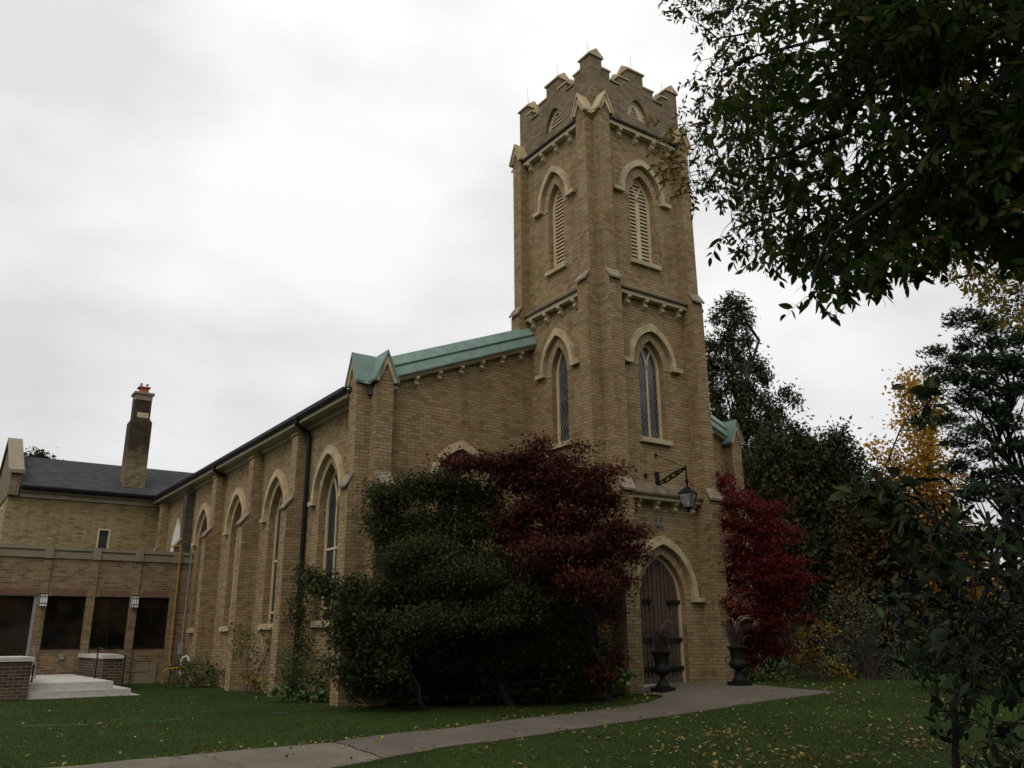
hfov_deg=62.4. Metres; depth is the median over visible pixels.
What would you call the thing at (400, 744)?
path
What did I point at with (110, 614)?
window
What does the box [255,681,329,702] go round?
hosta clump
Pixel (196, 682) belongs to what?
rose bush
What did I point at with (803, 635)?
yellow shrub
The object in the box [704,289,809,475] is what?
spire cedar
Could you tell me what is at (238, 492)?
window
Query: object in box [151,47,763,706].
church
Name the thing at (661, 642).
fountain grass
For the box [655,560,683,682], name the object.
door
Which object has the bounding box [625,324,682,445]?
window
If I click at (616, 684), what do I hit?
green perennial
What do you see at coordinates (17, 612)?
door
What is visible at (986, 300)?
locust tree
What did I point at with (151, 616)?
window
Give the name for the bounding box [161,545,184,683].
gas pipe
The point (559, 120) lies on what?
window
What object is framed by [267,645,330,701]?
leafy bush
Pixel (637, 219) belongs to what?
window
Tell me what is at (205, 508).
window
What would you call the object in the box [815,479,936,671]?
rusty cedar
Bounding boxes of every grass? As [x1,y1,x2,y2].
[642,620,680,651]
[717,615,752,646]
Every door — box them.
[0,593,37,655]
[640,560,659,683]
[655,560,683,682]
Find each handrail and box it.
[31,646,36,681]
[94,647,149,685]
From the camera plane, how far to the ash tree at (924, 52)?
6.01 m
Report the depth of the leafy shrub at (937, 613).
19.27 m
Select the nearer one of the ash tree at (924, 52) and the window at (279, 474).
the ash tree at (924, 52)
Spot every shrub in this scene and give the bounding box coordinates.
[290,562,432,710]
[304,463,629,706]
[773,616,919,679]
[787,618,857,680]
[791,579,923,681]
[893,590,1023,693]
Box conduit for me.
[177,545,194,659]
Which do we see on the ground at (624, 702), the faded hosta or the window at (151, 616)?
the faded hosta
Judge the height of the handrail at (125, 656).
1.099 m
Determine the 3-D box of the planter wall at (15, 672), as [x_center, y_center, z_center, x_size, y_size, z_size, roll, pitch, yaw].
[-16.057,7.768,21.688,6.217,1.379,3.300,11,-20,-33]
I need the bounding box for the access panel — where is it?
[133,663,156,683]
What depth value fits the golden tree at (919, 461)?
36.25 m
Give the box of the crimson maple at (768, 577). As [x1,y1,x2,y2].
[700,463,825,676]
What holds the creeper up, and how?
on the ground at (624, 702)
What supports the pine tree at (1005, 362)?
on the ground at (624, 702)
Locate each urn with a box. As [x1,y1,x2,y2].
[648,651,675,691]
[725,646,751,685]
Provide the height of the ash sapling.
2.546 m
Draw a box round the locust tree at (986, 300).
[922,199,1023,338]
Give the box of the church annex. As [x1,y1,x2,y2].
[0,543,193,683]
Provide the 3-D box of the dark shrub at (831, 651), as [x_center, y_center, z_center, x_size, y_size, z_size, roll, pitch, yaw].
[9.080,7.364,23.214,3.726,1.949,1.973,-9,-19,27]
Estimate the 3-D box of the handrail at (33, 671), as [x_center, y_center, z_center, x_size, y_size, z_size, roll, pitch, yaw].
[-13.741,8.242,24.324,0.208,1.325,2.575,9,-19,-29]
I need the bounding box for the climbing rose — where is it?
[221,620,272,693]
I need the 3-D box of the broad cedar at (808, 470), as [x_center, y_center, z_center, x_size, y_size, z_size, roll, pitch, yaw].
[11.081,5.765,32.541,4.876,10.427,6.740,30,-34,-59]
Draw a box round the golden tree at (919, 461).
[855,363,1004,657]
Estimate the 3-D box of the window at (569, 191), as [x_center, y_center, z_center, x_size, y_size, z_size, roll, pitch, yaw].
[1.391,-4.843,24.871,0.510,3.440,1.960,11,-20,-33]
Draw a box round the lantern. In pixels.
[644,453,697,511]
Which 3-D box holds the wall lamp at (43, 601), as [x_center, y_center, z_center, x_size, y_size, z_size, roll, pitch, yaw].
[-16.217,7.482,29.260,0.250,0.445,0.160,11,-20,-33]
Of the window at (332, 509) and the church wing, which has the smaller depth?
the window at (332, 509)
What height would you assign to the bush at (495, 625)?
5.695 m
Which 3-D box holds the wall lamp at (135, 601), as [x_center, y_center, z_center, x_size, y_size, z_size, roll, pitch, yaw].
[-13.778,7.955,30.887,0.250,0.445,0.160,11,-20,-33]
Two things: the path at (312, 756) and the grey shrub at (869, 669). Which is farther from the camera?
the grey shrub at (869, 669)
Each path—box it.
[50,742,381,767]
[335,702,668,759]
[636,681,835,715]
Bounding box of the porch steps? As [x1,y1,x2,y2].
[27,674,138,699]
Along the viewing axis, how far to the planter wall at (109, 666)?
26.22 m
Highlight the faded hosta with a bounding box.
[239,670,263,694]
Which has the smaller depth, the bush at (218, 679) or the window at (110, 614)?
the bush at (218, 679)
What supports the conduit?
attached to the church
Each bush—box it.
[160,653,221,688]
[209,666,225,688]
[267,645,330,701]
[743,614,819,674]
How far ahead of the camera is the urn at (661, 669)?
19.13 m
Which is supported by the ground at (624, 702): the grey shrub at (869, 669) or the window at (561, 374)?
the grey shrub at (869, 669)
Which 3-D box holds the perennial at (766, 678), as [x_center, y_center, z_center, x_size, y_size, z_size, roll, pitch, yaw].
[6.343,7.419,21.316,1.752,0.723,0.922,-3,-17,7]
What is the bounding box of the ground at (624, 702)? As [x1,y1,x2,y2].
[0,582,1023,767]
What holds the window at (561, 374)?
in the church
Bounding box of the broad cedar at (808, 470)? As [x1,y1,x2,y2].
[741,406,883,666]
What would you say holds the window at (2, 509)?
in the church wing
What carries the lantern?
attached to the church
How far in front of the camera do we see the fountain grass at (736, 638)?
19.87 m
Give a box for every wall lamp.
[39,593,48,606]
[131,595,139,607]
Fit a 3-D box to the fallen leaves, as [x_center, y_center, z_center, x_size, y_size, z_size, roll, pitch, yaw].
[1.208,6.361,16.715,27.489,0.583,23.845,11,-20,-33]
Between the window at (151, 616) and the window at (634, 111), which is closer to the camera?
the window at (634, 111)
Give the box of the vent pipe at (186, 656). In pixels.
[179,655,189,676]
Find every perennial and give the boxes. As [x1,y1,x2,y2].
[587,659,641,699]
[734,666,798,682]
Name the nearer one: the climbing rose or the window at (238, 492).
the climbing rose
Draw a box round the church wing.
[0,383,192,550]
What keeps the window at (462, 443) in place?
in the church
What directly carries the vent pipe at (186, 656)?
attached to the church
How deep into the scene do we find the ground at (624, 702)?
14.24 m
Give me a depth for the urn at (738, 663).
19.63 m
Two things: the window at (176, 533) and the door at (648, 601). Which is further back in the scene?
the window at (176, 533)
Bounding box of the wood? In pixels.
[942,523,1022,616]
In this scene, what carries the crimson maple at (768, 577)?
on the ground at (624, 702)
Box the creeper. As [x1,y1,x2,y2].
[276,560,322,698]
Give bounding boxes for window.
[0,506,4,530]
[40,596,85,649]
[88,597,129,648]
[96,528,110,548]
[133,598,168,647]
[169,518,180,551]
[186,503,210,632]
[219,487,245,631]
[257,469,288,629]
[307,445,344,627]
[429,440,500,595]
[532,165,576,277]
[535,328,579,449]
[549,109,562,131]
[612,159,670,271]
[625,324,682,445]
[628,101,644,122]
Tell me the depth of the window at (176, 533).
35.34 m
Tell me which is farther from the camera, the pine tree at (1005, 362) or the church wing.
the church wing
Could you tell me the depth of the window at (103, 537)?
36.60 m
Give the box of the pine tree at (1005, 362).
[890,303,1023,611]
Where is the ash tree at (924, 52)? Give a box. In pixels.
[642,0,1023,326]
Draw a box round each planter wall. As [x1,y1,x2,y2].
[0,656,34,700]
[77,653,125,685]
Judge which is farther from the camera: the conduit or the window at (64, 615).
the conduit
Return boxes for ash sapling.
[828,370,1023,767]
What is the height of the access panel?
0.800 m
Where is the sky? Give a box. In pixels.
[0,0,1023,580]
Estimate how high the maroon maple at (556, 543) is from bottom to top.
6.308 m
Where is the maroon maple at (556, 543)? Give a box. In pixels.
[421,429,667,702]
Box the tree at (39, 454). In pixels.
[24,446,63,459]
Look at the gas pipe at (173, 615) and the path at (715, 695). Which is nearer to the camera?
the path at (715, 695)
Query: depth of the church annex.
30.23 m
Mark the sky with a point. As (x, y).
(213, 206)
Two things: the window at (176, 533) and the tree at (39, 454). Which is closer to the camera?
the window at (176, 533)
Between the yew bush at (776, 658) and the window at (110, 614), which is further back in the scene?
the window at (110, 614)
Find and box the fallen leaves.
[0,675,1023,767]

